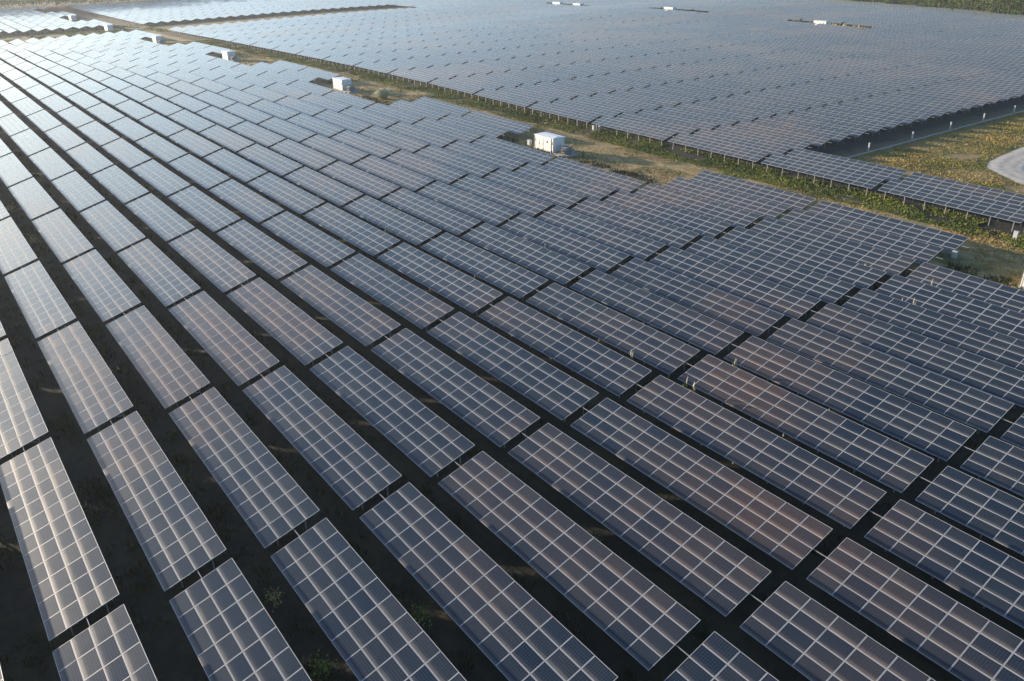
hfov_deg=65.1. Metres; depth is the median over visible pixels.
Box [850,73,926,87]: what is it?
solar table
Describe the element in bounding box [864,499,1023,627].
solar table
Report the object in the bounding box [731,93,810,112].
solar table
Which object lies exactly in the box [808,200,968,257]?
solar table
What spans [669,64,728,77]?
solar table
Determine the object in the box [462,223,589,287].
solar table
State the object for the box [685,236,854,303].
solar table
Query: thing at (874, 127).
solar table
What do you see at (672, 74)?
solar table
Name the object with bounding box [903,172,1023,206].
solar table
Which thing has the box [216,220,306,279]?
solar table
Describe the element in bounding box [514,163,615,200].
solar table
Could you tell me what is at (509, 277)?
solar table
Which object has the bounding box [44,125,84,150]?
solar table
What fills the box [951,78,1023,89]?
solar table
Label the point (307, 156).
solar table
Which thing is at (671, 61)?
solar table
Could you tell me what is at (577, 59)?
solar table
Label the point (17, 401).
solar table
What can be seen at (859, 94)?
solar table
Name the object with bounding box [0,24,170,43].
cross track grass
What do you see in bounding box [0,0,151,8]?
wood
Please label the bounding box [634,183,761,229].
solar table
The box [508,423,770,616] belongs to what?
solar table
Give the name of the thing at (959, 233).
dry track grass
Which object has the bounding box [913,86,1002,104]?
solar table
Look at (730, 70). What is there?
solar table
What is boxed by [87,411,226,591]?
solar table
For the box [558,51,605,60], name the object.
solar table
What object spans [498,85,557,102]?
solar table
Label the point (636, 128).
solar table
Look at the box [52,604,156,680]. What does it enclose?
solar table
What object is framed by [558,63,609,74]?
solar table
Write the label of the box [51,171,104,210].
solar table
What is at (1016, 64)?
solar table
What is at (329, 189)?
solar table
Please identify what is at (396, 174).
solar table
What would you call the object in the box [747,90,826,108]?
solar table
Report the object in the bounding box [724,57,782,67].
solar table
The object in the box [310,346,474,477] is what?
solar table
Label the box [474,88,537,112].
solar table
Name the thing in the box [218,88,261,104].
solar table
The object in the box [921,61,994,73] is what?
solar table
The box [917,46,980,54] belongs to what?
solar table
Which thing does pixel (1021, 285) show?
equipment cabin
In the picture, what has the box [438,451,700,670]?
solar table
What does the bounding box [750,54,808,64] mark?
solar table
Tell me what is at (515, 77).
solar table
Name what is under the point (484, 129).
solar table
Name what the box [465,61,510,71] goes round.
solar table
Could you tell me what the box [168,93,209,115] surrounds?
solar table
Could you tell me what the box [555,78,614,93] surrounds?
solar table
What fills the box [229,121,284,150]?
solar table
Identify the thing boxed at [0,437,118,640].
solar table
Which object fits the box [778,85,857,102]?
solar table
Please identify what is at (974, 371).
solar table
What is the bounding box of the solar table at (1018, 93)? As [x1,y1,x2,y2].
[939,81,1023,100]
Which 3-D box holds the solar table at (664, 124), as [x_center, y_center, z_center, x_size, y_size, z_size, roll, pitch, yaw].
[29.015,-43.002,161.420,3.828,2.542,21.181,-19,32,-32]
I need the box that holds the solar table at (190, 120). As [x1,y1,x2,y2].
[168,109,214,135]
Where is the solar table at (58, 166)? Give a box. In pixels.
[29,148,73,179]
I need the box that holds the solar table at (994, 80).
[963,76,1023,85]
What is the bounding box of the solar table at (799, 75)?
[756,68,822,81]
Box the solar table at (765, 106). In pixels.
[713,96,794,115]
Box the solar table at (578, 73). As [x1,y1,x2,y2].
[541,65,593,77]
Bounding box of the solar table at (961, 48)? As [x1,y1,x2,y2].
[926,45,988,53]
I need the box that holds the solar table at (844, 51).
[808,47,866,55]
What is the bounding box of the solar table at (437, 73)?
[410,66,457,79]
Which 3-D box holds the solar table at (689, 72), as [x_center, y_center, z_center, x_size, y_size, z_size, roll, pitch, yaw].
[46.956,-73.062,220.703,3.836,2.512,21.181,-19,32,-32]
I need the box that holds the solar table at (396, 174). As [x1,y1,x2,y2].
[352,155,432,193]
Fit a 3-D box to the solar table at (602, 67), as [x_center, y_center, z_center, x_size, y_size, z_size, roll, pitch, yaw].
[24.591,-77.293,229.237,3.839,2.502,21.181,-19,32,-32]
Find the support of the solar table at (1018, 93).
on the ground at (170, 656)
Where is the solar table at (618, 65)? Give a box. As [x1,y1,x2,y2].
[588,59,640,70]
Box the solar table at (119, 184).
[92,165,148,203]
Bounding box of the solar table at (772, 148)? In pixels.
[693,128,791,155]
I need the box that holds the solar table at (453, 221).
[381,188,480,238]
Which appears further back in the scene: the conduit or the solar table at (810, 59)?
the solar table at (810, 59)
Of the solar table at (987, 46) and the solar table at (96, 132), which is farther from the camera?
the solar table at (987, 46)
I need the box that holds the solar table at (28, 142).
[10,129,48,155]
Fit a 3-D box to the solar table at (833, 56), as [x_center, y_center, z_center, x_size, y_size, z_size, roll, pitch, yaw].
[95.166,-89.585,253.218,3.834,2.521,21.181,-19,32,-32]
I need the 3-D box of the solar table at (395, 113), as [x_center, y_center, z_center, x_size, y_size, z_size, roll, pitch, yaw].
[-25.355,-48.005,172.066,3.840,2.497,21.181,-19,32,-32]
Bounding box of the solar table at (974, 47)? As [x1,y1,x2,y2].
[936,43,997,51]
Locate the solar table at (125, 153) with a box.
[102,138,150,168]
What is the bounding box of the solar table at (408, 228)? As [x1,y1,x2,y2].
[343,195,441,248]
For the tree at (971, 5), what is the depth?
389.49 m
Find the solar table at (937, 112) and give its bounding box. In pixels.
[856,96,949,120]
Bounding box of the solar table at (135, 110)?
[114,100,154,123]
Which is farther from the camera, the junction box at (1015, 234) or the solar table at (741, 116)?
the solar table at (741, 116)
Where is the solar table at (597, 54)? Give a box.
[574,50,619,59]
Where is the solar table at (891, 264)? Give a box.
[750,217,915,277]
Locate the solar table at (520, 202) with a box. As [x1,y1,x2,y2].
[450,175,551,216]
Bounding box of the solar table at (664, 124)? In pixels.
[616,112,698,135]
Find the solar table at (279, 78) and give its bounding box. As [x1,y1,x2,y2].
[258,71,297,84]
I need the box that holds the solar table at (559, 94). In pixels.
[517,83,577,98]
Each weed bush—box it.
[25,234,39,243]
[264,587,281,611]
[303,646,338,680]
[410,601,433,627]
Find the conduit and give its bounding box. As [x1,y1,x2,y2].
[846,110,1023,157]
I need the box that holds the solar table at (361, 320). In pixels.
[281,265,400,348]
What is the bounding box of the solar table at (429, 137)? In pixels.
[386,121,455,147]
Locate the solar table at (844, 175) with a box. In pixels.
[761,153,886,194]
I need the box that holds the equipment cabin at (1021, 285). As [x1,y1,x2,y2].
[1018,273,1023,289]
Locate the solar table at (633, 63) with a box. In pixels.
[603,58,655,68]
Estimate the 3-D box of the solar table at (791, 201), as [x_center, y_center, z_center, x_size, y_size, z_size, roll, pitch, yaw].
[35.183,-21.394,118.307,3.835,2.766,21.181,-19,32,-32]
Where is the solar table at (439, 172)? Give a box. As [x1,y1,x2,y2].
[383,150,466,185]
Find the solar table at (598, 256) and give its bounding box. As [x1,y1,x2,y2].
[499,214,628,273]
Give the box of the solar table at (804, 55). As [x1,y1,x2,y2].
[774,51,831,60]
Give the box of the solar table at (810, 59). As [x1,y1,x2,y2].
[761,52,820,62]
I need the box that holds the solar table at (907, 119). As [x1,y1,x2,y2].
[825,102,919,125]
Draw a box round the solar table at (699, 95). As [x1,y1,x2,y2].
[647,84,716,101]
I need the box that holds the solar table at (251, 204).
[209,179,283,222]
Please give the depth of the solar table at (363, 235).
103.38 m
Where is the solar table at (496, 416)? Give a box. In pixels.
[371,328,539,447]
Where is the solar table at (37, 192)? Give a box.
[8,177,58,219]
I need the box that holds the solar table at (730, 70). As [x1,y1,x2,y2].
[683,62,742,74]
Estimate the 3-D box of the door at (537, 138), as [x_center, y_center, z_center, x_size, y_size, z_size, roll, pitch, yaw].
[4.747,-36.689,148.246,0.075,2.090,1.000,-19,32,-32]
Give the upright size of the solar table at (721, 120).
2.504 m
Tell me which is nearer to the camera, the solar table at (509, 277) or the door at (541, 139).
the solar table at (509, 277)
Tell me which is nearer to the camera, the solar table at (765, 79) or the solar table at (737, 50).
the solar table at (765, 79)
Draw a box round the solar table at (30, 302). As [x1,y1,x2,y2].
[4,261,75,337]
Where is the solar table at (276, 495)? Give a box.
[169,387,319,547]
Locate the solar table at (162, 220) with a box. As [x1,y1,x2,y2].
[125,193,194,240]
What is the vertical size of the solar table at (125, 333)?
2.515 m
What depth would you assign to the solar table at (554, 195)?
119.67 m
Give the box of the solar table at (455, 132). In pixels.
[413,118,482,142]
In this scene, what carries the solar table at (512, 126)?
on the ground at (170, 656)
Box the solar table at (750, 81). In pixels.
[712,74,780,88]
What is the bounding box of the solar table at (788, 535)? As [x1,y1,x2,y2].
[570,398,832,569]
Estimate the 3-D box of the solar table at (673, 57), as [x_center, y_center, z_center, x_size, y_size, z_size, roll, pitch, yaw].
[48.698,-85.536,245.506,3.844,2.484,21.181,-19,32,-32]
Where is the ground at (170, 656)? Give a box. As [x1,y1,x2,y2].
[0,0,1023,680]
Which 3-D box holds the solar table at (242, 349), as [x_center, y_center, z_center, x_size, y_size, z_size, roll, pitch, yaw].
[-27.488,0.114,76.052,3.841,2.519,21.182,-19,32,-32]
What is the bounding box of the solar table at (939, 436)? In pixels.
[724,336,975,461]
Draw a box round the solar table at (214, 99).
[193,91,235,109]
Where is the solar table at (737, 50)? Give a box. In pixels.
[711,46,761,55]
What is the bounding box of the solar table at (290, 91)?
[266,82,310,98]
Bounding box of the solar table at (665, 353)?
[526,283,699,376]
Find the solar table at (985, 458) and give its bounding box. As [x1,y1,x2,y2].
[960,436,1023,500]
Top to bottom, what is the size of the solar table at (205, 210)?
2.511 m
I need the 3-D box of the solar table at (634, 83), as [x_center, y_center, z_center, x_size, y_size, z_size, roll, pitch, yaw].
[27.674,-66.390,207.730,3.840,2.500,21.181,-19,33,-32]
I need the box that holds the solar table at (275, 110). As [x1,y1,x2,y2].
[249,99,299,119]
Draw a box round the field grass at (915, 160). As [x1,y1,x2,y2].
[849,112,1023,194]
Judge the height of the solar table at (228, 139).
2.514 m
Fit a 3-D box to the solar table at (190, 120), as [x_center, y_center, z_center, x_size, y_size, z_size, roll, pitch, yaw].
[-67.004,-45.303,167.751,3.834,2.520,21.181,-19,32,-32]
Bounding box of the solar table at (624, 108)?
[573,95,641,112]
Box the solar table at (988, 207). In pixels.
[878,179,1023,230]
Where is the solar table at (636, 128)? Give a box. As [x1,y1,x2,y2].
[592,115,677,145]
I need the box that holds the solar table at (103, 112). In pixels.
[86,103,124,123]
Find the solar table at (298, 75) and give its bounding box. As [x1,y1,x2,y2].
[278,69,317,84]
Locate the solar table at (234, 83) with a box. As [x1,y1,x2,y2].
[214,76,253,89]
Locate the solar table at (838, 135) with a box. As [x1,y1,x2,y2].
[754,116,851,142]
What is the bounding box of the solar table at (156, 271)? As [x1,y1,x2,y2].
[118,239,199,306]
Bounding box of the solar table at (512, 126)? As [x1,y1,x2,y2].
[463,110,532,135]
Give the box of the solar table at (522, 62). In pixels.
[497,57,544,69]
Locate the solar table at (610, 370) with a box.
[479,296,651,397]
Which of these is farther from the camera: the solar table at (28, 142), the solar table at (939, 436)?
the solar table at (28, 142)
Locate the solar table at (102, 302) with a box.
[63,249,140,321]
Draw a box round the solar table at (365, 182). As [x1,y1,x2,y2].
[319,161,398,201]
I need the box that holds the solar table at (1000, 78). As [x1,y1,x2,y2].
[974,74,1023,81]
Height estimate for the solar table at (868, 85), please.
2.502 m
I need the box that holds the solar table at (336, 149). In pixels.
[301,134,367,164]
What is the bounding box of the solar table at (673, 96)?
[629,87,698,105]
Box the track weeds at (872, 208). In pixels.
[184,41,1023,249]
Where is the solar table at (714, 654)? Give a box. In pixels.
[665,631,777,680]
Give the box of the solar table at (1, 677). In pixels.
[0,665,3,680]
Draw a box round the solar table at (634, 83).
[589,74,650,88]
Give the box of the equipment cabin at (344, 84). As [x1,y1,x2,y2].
[333,77,358,92]
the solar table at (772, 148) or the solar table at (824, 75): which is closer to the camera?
the solar table at (772, 148)
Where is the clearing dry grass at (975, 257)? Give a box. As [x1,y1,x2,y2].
[161,42,1023,288]
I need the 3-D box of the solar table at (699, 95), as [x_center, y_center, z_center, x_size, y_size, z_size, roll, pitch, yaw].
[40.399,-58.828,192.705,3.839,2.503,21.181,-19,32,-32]
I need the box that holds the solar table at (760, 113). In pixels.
[695,99,775,118]
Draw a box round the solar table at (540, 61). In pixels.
[513,56,560,65]
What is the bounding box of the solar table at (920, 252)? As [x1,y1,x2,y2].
[780,208,942,265]
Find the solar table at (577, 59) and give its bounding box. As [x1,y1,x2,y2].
[544,52,590,62]
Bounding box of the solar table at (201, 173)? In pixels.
[168,154,228,188]
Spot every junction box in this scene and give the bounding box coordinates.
[951,250,958,261]
[1013,230,1019,240]
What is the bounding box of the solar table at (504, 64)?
[481,59,527,69]
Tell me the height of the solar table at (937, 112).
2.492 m
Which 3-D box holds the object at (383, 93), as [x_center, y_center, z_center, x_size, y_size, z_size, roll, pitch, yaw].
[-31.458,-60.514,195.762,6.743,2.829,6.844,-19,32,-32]
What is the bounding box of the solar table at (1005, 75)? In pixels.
[984,72,1023,78]
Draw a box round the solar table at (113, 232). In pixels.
[80,200,144,251]
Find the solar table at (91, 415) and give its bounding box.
[38,321,132,433]
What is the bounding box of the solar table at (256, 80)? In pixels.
[235,73,274,87]
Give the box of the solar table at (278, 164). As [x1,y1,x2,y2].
[237,144,302,179]
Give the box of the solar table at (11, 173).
[0,153,31,186]
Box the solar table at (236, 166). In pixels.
[203,149,266,186]
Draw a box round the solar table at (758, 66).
[712,58,769,69]
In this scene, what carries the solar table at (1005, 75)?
on the ground at (170, 656)
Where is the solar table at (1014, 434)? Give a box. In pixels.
[1000,413,1023,447]
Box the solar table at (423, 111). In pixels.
[388,100,448,119]
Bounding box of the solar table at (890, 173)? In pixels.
[787,148,906,180]
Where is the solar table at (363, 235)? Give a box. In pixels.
[303,203,399,259]
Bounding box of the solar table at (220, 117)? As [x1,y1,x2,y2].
[196,106,243,130]
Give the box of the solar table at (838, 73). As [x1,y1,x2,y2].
[783,64,849,77]
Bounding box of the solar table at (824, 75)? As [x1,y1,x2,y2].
[770,66,836,80]
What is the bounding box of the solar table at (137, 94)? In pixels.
[119,86,154,105]
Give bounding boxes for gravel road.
[986,147,1023,184]
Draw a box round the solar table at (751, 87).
[696,77,764,91]
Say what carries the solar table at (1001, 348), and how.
on the ground at (170, 656)
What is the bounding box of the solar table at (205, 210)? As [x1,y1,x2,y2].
[168,186,239,231]
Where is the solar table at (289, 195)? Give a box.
[247,173,324,217]
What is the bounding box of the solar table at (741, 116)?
[677,102,757,124]
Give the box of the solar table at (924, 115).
[841,99,934,124]
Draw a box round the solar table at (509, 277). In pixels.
[421,233,547,301]
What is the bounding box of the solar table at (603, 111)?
[553,98,622,117]
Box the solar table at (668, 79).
[623,69,683,82]
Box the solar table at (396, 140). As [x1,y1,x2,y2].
[359,126,427,153]
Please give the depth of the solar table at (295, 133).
158.58 m
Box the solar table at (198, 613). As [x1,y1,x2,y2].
[169,558,310,680]
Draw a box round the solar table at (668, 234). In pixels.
[570,198,698,248]
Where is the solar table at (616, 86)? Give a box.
[573,76,632,91]
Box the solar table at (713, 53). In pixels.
[686,49,737,58]
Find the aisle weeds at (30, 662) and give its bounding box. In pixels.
[0,94,1022,680]
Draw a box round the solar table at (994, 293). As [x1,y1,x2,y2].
[906,262,1023,313]
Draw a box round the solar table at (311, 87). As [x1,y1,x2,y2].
[288,80,333,95]
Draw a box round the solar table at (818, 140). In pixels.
[735,120,832,149]
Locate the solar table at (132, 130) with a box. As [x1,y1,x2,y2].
[108,117,152,141]
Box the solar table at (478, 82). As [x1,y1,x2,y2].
[451,75,503,90]
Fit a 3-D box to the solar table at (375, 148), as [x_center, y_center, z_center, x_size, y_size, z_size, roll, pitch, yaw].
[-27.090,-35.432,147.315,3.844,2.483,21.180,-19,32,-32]
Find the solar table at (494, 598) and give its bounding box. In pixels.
[359,483,617,680]
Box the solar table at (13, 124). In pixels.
[0,113,28,135]
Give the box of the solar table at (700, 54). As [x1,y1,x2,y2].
[672,50,725,60]
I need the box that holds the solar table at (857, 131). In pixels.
[773,113,869,140]
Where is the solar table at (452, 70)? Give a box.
[429,64,475,76]
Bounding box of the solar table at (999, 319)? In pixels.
[875,274,1023,340]
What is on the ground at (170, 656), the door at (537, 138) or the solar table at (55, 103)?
the solar table at (55, 103)
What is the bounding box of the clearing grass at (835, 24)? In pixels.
[787,19,879,28]
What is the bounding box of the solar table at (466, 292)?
[377,243,502,316]
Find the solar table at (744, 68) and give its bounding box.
[698,60,756,72]
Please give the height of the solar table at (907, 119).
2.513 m
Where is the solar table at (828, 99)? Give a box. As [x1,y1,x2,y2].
[763,87,842,105]
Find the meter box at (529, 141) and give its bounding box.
[527,139,531,147]
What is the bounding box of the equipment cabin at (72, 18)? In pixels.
[68,15,76,20]
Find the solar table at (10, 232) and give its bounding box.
[0,217,36,277]
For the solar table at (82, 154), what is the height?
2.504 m
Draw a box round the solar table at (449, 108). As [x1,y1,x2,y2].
[411,96,471,115]
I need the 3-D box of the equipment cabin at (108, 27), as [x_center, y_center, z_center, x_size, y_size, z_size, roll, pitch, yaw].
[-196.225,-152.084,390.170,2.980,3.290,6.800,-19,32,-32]
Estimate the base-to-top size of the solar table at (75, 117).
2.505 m
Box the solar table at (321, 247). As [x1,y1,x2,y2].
[261,211,354,267]
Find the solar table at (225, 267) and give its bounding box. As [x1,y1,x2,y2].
[168,229,255,292]
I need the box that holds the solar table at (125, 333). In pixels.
[106,305,209,408]
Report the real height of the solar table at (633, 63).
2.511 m
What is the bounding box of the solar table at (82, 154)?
[66,143,112,173]
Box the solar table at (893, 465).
[677,354,933,492]
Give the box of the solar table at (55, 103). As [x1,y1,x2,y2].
[40,94,72,112]
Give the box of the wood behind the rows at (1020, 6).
[860,0,1023,13]
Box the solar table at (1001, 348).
[841,288,1023,371]
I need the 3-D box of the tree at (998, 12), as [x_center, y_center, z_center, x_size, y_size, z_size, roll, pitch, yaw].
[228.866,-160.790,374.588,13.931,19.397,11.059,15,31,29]
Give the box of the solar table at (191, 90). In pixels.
[168,80,204,98]
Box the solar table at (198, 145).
[168,129,220,157]
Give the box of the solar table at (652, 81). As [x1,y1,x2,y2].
[607,72,666,86]
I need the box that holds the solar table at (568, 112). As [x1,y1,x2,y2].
[528,101,601,127]
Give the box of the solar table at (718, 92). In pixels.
[663,81,732,99]
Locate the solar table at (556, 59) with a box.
[529,54,575,64]
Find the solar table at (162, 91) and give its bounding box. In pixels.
[144,83,179,102]
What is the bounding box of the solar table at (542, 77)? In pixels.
[506,68,559,81]
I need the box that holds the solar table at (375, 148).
[330,130,398,158]
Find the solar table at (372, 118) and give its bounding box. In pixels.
[339,106,398,128]
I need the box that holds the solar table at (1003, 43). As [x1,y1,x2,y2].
[962,39,1023,47]
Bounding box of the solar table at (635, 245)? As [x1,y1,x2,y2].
[536,206,665,259]
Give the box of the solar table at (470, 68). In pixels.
[447,63,493,73]
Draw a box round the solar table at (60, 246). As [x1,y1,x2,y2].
[32,209,92,262]
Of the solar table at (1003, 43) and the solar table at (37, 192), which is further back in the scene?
the solar table at (1003, 43)
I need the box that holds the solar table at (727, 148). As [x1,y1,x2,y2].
[668,132,769,167]
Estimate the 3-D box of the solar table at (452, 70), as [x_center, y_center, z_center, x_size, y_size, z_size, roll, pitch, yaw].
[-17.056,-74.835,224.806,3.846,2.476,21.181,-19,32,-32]
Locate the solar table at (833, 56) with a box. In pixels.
[786,49,843,59]
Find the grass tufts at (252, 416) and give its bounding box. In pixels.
[0,96,1017,680]
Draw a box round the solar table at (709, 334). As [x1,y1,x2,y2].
[570,270,743,356]
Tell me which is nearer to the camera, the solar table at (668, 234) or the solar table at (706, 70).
the solar table at (668, 234)
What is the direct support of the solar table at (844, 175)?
on the ground at (170, 656)
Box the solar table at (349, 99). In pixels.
[323,90,374,108]
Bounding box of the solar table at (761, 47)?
[734,43,785,52]
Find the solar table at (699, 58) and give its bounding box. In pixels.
[660,52,711,61]
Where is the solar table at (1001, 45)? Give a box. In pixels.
[954,41,1014,48]
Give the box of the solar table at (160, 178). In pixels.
[131,160,189,195]
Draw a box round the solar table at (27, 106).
[11,97,42,115]
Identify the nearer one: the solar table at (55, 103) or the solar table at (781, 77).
the solar table at (55, 103)
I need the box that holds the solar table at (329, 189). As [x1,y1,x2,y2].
[284,167,362,209]
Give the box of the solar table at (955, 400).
[766,318,1013,433]
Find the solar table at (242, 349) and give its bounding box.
[168,291,279,386]
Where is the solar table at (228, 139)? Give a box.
[199,125,253,151]
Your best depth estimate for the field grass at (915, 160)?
144.98 m
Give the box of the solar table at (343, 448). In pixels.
[242,366,401,509]
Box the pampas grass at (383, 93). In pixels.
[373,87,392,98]
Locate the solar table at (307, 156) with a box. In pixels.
[270,139,335,173]
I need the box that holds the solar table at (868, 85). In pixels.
[822,77,900,92]
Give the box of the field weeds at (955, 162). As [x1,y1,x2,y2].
[911,113,1023,191]
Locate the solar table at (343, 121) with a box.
[313,110,371,133]
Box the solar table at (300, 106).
[274,96,324,115]
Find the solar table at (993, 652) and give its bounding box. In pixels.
[806,538,1023,680]
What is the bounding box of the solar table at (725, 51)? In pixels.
[697,47,750,56]
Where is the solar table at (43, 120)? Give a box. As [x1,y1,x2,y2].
[27,110,61,131]
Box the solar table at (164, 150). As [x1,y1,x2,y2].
[135,134,186,162]
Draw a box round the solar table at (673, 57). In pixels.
[646,53,698,63]
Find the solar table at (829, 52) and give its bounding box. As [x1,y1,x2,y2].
[797,48,854,59]
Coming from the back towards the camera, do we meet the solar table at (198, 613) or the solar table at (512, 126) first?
the solar table at (512, 126)
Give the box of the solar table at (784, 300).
[648,246,820,319]
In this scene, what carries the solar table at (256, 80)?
on the ground at (170, 656)
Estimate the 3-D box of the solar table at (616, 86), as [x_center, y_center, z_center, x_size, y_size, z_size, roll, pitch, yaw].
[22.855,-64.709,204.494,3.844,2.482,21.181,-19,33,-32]
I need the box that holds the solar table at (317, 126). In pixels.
[286,113,343,137]
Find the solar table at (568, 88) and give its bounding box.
[536,80,597,96]
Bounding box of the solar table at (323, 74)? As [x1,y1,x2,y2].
[299,67,339,83]
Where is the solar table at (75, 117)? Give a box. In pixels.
[57,106,93,127]
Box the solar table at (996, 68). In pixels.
[932,60,1004,71]
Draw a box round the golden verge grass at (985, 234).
[192,41,1020,242]
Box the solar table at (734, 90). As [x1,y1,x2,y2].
[681,79,749,96]
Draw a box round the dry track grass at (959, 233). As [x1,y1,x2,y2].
[181,41,1023,264]
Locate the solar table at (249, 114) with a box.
[222,103,272,123]
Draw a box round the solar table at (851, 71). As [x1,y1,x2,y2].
[796,63,862,75]
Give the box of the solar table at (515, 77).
[488,71,540,83]
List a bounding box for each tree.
[931,0,952,7]
[938,0,961,7]
[955,0,972,9]
[964,0,980,9]
[969,0,992,10]
[983,0,1013,13]
[984,0,1006,13]
[997,0,1017,14]
[999,0,1022,14]
[1011,0,1023,14]
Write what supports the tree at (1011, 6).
on the ground at (170, 656)
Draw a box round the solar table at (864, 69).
[808,61,874,72]
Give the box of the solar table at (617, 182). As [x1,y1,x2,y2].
[544,157,644,192]
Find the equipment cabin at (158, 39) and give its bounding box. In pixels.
[152,35,165,43]
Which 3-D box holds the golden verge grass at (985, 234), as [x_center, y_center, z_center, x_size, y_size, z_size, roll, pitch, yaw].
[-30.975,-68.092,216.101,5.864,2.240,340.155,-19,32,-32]
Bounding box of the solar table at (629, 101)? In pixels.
[592,92,662,111]
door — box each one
[536,136,539,147]
[540,137,542,148]
[556,139,560,151]
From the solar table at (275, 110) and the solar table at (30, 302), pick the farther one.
the solar table at (275, 110)
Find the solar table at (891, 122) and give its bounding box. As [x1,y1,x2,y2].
[808,106,903,132]
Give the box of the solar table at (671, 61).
[633,55,685,65]
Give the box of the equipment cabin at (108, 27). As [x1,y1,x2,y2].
[103,24,113,30]
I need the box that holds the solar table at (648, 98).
[611,89,680,108]
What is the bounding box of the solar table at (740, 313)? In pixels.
[610,258,783,336]
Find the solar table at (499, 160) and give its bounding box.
[443,140,526,170]
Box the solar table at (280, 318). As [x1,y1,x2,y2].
[226,277,342,366]
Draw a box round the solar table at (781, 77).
[741,70,809,83]
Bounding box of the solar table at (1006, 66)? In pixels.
[942,58,1014,69]
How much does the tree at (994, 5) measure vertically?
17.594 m
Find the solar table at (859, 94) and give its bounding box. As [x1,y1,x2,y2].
[794,82,871,98]
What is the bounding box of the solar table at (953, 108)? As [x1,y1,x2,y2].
[871,94,963,116]
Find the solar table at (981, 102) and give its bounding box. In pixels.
[900,88,990,110]
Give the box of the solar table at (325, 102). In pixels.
[299,93,350,112]
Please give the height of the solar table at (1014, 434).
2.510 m
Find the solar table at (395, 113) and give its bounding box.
[364,103,423,124]
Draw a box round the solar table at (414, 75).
[389,68,436,86]
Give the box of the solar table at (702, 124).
[637,108,719,132]
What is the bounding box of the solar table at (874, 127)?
[792,109,886,136]
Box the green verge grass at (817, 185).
[195,39,1023,246]
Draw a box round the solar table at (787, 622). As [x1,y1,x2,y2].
[740,581,934,680]
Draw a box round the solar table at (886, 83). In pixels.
[836,75,913,90]
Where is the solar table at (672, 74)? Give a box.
[639,67,698,82]
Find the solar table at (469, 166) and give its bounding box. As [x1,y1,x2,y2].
[415,145,497,176]
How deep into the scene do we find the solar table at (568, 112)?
172.91 m
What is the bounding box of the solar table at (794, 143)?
[715,124,812,149]
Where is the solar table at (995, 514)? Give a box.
[915,466,1023,555]
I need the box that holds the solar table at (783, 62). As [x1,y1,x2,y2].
[737,55,796,66]
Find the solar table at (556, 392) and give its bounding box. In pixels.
[427,312,597,422]
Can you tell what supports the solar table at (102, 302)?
on the ground at (170, 656)
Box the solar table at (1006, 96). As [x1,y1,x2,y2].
[926,83,1014,103]
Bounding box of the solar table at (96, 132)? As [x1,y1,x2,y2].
[77,121,119,145]
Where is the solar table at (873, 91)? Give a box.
[809,80,886,95]
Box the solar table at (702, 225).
[603,190,731,237]
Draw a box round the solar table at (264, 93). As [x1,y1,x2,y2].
[242,85,286,101]
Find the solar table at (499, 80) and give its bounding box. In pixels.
[470,73,523,86]
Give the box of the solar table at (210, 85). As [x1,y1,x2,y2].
[191,78,229,93]
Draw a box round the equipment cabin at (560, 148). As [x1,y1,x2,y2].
[534,132,577,157]
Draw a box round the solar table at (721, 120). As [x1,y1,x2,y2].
[657,105,739,128]
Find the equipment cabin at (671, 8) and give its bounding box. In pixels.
[664,7,676,10]
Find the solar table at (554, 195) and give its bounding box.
[483,168,584,208]
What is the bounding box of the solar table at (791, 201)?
[690,170,815,210]
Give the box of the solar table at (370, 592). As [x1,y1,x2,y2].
[271,518,465,680]
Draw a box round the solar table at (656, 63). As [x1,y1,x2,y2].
[618,56,670,67]
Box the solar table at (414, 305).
[330,253,453,331]
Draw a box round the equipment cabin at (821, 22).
[813,20,829,24]
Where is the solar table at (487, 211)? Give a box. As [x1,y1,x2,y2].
[416,181,517,227]
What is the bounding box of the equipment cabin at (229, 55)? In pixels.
[222,50,240,61]
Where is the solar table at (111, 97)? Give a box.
[93,88,127,105]
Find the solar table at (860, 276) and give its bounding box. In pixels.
[718,226,886,289]
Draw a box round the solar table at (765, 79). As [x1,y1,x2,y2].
[727,72,794,86]
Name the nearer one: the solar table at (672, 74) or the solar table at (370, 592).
the solar table at (370, 592)
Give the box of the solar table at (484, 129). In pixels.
[439,114,508,139]
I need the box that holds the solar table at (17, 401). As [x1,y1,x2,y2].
[0,338,47,458]
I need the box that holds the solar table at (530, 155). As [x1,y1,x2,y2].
[471,135,554,164]
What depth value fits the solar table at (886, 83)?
203.31 m
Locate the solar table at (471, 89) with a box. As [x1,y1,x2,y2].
[429,77,484,95]
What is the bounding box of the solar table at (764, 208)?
[662,177,788,219]
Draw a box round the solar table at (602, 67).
[573,61,625,72]
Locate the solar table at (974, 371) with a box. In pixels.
[805,303,1023,408]
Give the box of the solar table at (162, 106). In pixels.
[142,97,181,115]
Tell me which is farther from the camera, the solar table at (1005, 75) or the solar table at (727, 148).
the solar table at (1005, 75)
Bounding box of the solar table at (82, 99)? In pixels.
[67,91,100,108]
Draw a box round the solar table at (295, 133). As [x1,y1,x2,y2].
[258,117,315,141]
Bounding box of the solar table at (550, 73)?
[524,67,576,79]
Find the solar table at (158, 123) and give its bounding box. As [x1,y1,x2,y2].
[138,113,184,140]
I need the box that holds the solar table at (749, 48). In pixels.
[722,44,774,53]
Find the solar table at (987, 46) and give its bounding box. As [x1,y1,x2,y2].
[944,42,1006,50]
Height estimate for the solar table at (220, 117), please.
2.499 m
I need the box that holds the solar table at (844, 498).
[627,375,886,528]
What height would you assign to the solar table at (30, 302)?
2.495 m
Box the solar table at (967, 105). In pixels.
[885,91,976,113]
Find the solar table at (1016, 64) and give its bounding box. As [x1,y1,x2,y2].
[952,57,1023,67]
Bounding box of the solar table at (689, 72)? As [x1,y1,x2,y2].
[654,65,713,78]

